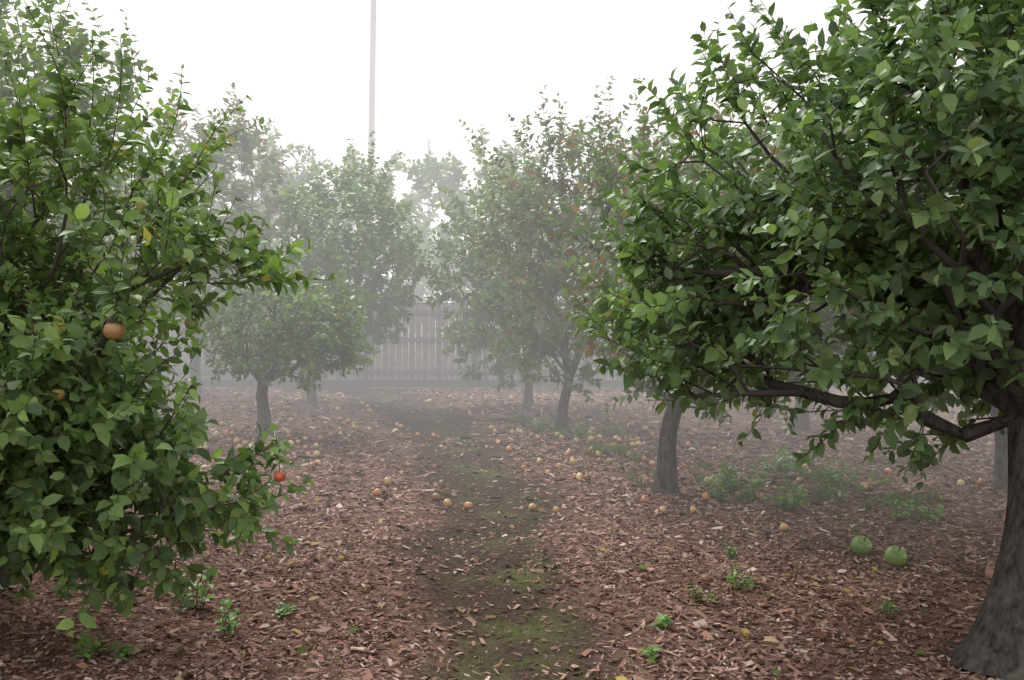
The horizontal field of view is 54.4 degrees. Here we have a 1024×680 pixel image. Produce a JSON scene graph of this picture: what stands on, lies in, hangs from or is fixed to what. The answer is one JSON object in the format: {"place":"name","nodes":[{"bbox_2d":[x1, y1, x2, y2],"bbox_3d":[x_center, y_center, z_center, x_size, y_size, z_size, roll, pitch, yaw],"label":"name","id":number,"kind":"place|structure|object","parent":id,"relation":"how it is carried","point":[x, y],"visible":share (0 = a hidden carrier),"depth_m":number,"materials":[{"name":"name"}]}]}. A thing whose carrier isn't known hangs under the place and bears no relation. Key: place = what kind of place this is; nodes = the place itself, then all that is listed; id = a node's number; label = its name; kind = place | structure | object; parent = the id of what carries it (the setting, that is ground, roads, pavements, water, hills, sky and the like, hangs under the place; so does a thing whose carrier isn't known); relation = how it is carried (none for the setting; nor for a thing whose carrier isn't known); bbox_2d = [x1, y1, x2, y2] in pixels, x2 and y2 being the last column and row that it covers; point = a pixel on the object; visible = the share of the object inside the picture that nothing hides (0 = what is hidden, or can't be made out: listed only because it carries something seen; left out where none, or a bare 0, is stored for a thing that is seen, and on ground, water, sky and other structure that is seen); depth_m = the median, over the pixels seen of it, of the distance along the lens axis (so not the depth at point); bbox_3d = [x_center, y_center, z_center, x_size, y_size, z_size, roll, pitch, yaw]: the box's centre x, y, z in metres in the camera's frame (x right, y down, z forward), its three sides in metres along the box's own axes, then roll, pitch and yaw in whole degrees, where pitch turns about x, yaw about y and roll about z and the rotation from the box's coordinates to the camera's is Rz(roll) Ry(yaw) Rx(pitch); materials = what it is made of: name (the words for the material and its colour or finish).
{"place":"outdoors","nodes":[
{"label":"outdoors","id":0,"kind":"place"},
{"bbox_2d":[0,322,1007,679],"bbox_3d":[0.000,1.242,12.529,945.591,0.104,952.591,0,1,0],"label":"ground","id":1,"kind":"structure","parent":0,"point":[502,600],"depth_m":6.16,"materials":[{"name":"brown soil"}]},
{"bbox_2d":[0,59,134,293],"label":"apple tree","id":2,"kind":"object","parent":1,"relation":"on","point":[111,236],"visible":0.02,"depth_m":14.36,"materials":[{"name":"green plant"}]},
{"bbox_2d":[69,630,107,660],"bbox_3d":[-1.858,1.343,4.381,0.144,0.154,0.159,0,1,0],"label":"weed plant","id":3,"kind":"object","parent":1,"relation":"on","point":[85,641],"visible":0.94,"depth_m":4.36,"materials":[{"name":"green plant"}]},
{"bbox_2d":[0,0,207,356],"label":"apple tree","id":4,"kind":"object","parent":1,"relation":"on","point":[75,49],"visible":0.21,"depth_m":9.18,"materials":[{"name":"green plant"}]},
{"bbox_2d":[108,644,136,662],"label":"weed plant","id":5,"kind":"object","parent":1,"relation":"on","point":[121,653],"visible":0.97,"depth_m":4.40,"materials":[{"name":"green plant"}]},
{"bbox_2d":[0,0,334,637],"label":"apple tree","id":6,"kind":"object","parent":1,"relation":"on","point":[61,459],"visible":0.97,"depth_m":4.42,"materials":[{"name":"green plant"}]},
{"bbox_2d":[41,360,76,400],"bbox_3d":[-1.971,0.154,4.319,0.154,0.200,0.329,-1,1,-31],"label":"apple","id":7,"kind":"object","parent":6,"relation":"hanging from","point":[61,380],"visible":0.77,"depth_m":4.23,"materials":[{"name":"green plant"}]},
{"bbox_2d":[95,284,129,339],"bbox_3d":[-1.650,-0.122,4.117,0.136,0.237,0.337,0,1,-22],"label":"apple","id":8,"kind":"object","parent":6,"relation":"hanging from","point":[113,330],"visible":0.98,"depth_m":4.05,"materials":[{"name":"orange plant"}]},
{"bbox_2d":[170,293,207,328],"bbox_3d":[-1.433,-0.150,4.469,0.189,0.200,0.322,0,1,0],"label":"apple","id":9,"kind":"object","parent":6,"relation":"hanging from","point":[193,324],"visible":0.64,"depth_m":4.35,"materials":[{"name":"green food"}]},
{"bbox_2d":[264,431,292,481],"bbox_3d":[-1.072,0.529,4.535,0.122,0.193,0.333,0,1,-18],"label":"apple","id":10,"kind":"object","parent":6,"relation":"hanging from","point":[279,476],"visible":0.91,"depth_m":4.47,"materials":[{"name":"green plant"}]},
{"bbox_2d":[180,570,219,610],"bbox_3d":[-1.645,1.315,5.223,0.224,0.225,0.184,0,1,-19],"label":"weed plant","id":11,"kind":"object","parent":1,"relation":"on","point":[203,589],"visible":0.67,"depth_m":5.22,"materials":[{"name":"green plant"}]},
{"bbox_2d":[105,80,317,394],"bbox_3d":[-6.128,-1.869,19.430,4.973,5.965,4.575,0,1,0],"label":"apple tree","id":12,"kind":"object","parent":1,"relation":"on","point":[245,145],"visible":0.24,"depth_m":18.83,"materials":[{"name":"green plant"}]},
{"bbox_2d":[214,598,250,635],"bbox_3d":[-1.348,1.329,4.755,0.187,0.189,0.137,1,2,39],"label":"weed plant","id":13,"kind":"object","parent":1,"relation":"on","point":[227,602],"visible":1,"depth_m":4.76,"materials":[{"name":"green plant"}]},
{"bbox_2d":[178,264,383,434],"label":"apple tree","id":14,"kind":"object","parent":1,"relation":"on","point":[278,352],"visible":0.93,"depth_m":12.48,"materials":[{"name":"green plant"}]},
{"bbox_2d":[273,601,298,617],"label":"weed plant","id":15,"kind":"object","parent":1,"relation":"on","point":[281,610],"visible":0.99,"depth_m":5.03,"materials":[{"name":"green plant"}]},
{"bbox_2d":[260,131,429,405],"bbox_3d":[-2.875,-1.228,17.254,2.954,4.858,3.436,0,1,0],"label":"apple tree","id":16,"kind":"object","parent":1,"relation":"on","point":[401,254],"visible":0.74,"depth_m":17.09,"materials":[{"name":"green plant"}]},
{"bbox_2d":[368,0,375,278],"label":"utility pole","id":17,"kind":"object","parent":1,"relation":"on","point":[372,74],"visible":0.38,"depth_m":44.65,"materials":[{"name":"grey wood"}]},
{"bbox_2d":[427,140,430,299],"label":"utility pole","id":18,"kind":"object","parent":1,"relation":"on","point":[428,150],"visible":0.18,"depth_m":59.72,"materials":[{"name":"grey wood"}]},
{"bbox_2d":[47,115,949,357],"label":"distant trees","id":19,"kind":"object","parent":1,"relation":"on","point":[428,172],"visible":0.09,"depth_m":32.12,"materials":[{"name":"green plant"}]},
{"bbox_2d":[414,142,586,406],"bbox_3d":[-0.068,-1.078,16.940,3.156,4.561,3.530,0,1,21],"label":"apple tree","id":20,"kind":"object","parent":1,"relation":"on","point":[468,335],"visible":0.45,"depth_m":16.56,"materials":[{"name":"green plant"}]},
{"bbox_2d":[0,391,1004,679],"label":"fallen leaves","id":21,"kind":"object","parent":1,"relation":"on","point":[354,627],"visible":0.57,"depth_m":5.67,"materials":[{"name":"brown plant"}]},
{"bbox_2d":[0,387,1006,679],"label":"wood chips","id":22,"kind":"object","parent":1,"relation":"on","point":[702,625],"visible":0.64,"depth_m":6.09,"materials":[{"name":"brown wood"}]},
{"bbox_2d":[120,300,928,388],"bbox_3d":[-0.219,0.097,21.757,44.462,2.080,0.200,0,1,0],"label":"wooden fence","id":23,"kind":"object","parent":1,"relation":"on","point":[415,356],"visible":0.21,"depth_m":21.80,"materials":[{"name":"grey wood"}]},
{"bbox_2d":[530,418,554,428],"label":"weed plant","id":24,"kind":"object","parent":1,"relation":"on","point":[535,421],"visible":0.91,"depth_m":13.49,"materials":[{"name":"green plant"}]},
{"bbox_2d":[158,411,949,679],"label":"grass tufts","id":25,"kind":"object","parent":1,"relation":"on","point":[936,496],"visible":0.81,"depth_m":8.59,"materials":[{"name":"green plant"}]},
{"bbox_2d":[459,76,680,428],"bbox_3d":[0.937,-1.115,13.600,3.314,4.822,3.129,0,1,0],"label":"apple tree","id":26,"kind":"object","parent":1,"relation":"on","point":[549,339],"visible":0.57,"depth_m":13.20,"materials":[{"name":"green plant"}]},
{"bbox_2d":[159,388,985,531],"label":"fallen apples","id":27,"kind":"object","parent":1,"relation":"on","point":[447,503],"visible":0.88,"depth_m":11.30,"materials":[{"name":"food"}]},
{"bbox_2d":[557,422,595,438],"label":"weed plant","id":28,"kind":"object","parent":1,"relation":"on","point":[579,431],"visible":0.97,"depth_m":12.36,"materials":[{"name":"green plant"}]},
{"bbox_2d":[597,418,623,435],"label":"weed plant","id":29,"kind":"object","parent":1,"relation":"on","point":[610,430],"visible":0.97,"depth_m":12.91,"materials":[{"name":"green plant"}]},
{"bbox_2d":[639,646,663,658],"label":"weed plant","id":30,"kind":"object","parent":1,"relation":"on","point":[651,650],"visible":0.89,"depth_m":4.40,"materials":[{"name":"green plant"}]},
{"bbox_2d":[650,614,673,631],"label":"weed plant","id":31,"kind":"object","parent":1,"relation":"on","point":[663,620],"visible":0.96,"depth_m":4.79,"materials":[{"name":"green plant"}]},
{"bbox_2d":[685,581,719,605],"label":"weed plant","id":32,"kind":"object","parent":1,"relation":"on","point":[710,595],"visible":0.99,"depth_m":5.16,"materials":[{"name":"green plant"}]},
{"bbox_2d":[622,155,805,402],"bbox_3d":[3.900,-1.080,17.983,4.418,4.544,3.666,0,1,0],"label":"apple tree","id":33,"kind":"object","parent":1,"relation":"on","point":[695,195],"depth_m":17.50,"materials":[{"name":"green plant"}]},
{"bbox_2d":[541,52,892,494],"bbox_3d":[1.886,-0.549,8.764,3.258,3.856,3.382,0,1,0],"label":"apple tree","id":34,"kind":"object","parent":1,"relation":"on","point":[666,479],"visible":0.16,"depth_m":8.68,"materials":[{"name":"green plant"}]},
{"bbox_2d":[701,475,748,501],"bbox_3d":[1.765,1.230,8.242,0.345,0.226,0.267,-1,1,-28],"label":"weed plant","id":35,"kind":"object","parent":1,"relation":"on","point":[716,487],"visible":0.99,"depth_m":8.22,"materials":[{"name":"green plant"}]},
{"bbox_2d":[724,546,738,558],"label":"weed plant","id":36,"kind":"object","parent":1,"relation":"on","point":[729,554],"visible":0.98,"depth_m":6.22,"materials":[{"name":"green plant"}]},
{"bbox_2d":[710,453,770,490],"bbox_3d":[2.008,1.174,8.751,0.476,0.330,0.505,-1,2,-43],"label":"weed plant","id":37,"kind":"object","parent":1,"relation":"on","point":[729,478],"visible":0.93,"depth_m":8.72,"materials":[{"name":"green plant"}]},
{"bbox_2d":[726,565,757,590],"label":"weed plant","id":38,"kind":"object","parent":1,"relation":"on","point":[730,577],"visible":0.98,"depth_m":5.42,"materials":[{"name":"green plant"}]},
{"bbox_2d":[763,486,808,511],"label":"weed plant","id":39,"kind":"object","parent":1,"relation":"on","point":[782,503],"visible":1,"depth_m":7.76,"materials":[{"name":"green plant"}]},
{"bbox_2d":[759,444,816,478],"bbox_3d":[2.584,1.143,9.315,0.424,0.322,0.510,-1,1,-34],"label":"weed plant","id":40,"kind":"object","parent":1,"relation":"on","point":[788,464],"visible":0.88,"depth_m":9.32,"materials":[{"name":"green plant"}]},
{"bbox_2d":[679,108,913,429],"bbox_3d":[3.944,-1.076,13.429,4.325,4.656,3.971,0,1,0],"label":"apple tree","id":41,"kind":"object","parent":1,"relation":"on","point":[802,422],"visible":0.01,"depth_m":13.33,"materials":[{"name":"green plant"}]},
{"bbox_2d":[572,0,1023,679],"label":"apple tree","id":42,"kind":"object","parent":1,"relation":"on","point":[936,278],"visible":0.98,"depth_m":4.44,"materials":[{"name":"green plant"}]},
{"bbox_2d":[850,313,913,359],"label":"leaves","id":43,"kind":"object","parent":42,"relation":"attached to","point":[864,330],"visible":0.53,"depth_m":4.26,"materials":[{"name":"green plant"}]},
{"bbox_2d":[800,475,863,503],"bbox_3d":[2.614,1.220,8.131,0.352,0.239,0.456,-1,2,-36],"label":"weed plant","id":44,"kind":"object","parent":1,"relation":"on","point":[858,488],"visible":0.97,"depth_m":8.05,"materials":[{"name":"green plant"}]},
{"bbox_2d":[823,455,859,485],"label":"weed plant","id":45,"kind":"object","parent":1,"relation":"on","point":[831,475],"visible":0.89,"depth_m":8.79,"materials":[{"name":"green plant"}]},
{"bbox_2d":[850,535,871,555],"bbox_3d":[2.221,1.305,6.328,0.132,0.134,0.131,0,1,0],"label":"green apple","id":46,"kind":"object","parent":1,"relation":"on","point":[860,545],"visible":1,"depth_m":6.29,"materials":[{"name":"green food"}]},
{"bbox_2d":[877,601,899,615],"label":"weed plant","id":47,"kind":"object","parent":1,"relation":"on","point":[889,604],"visible":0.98,"depth_m":5.01,"materials":[{"name":"green plant"}]},
{"bbox_2d":[884,545,906,566],"bbox_3d":[2.331,1.311,6.048,0.132,0.134,0.131,0,1,0],"label":"green apple","id":48,"kind":"object","parent":1,"relation":"on","point":[895,556],"visible":1,"depth_m":6.01,"materials":[{"name":"green food"}]},
{"bbox_2d":[804,55,1009,490],"bbox_3d":[4.388,-0.632,8.783,3.695,4.039,3.900,-1,2,-41],"label":"apple tree","id":49,"kind":"object","parent":1,"relation":"on","point":[1000,476],"depth_m":8.77,"materials":[{"name":"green plant"}]},
{"bbox_2d":[885,494,946,520],"bbox_3d":[3.028,1.254,7.397,0.409,0.210,0.432,1,2,43],"label":"weed plant","id":50,"kind":"object","parent":1,"relation":"on","point":[925,514],"visible":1,"depth_m":7.41,"materials":[{"name":"green plant"}]},
{"bbox_2d":[0,0,1014,321],"label":"sky","id":51,"kind":"structure","parent":0,"point":[302,64],"materials":[{"name":"white"}]}
]}

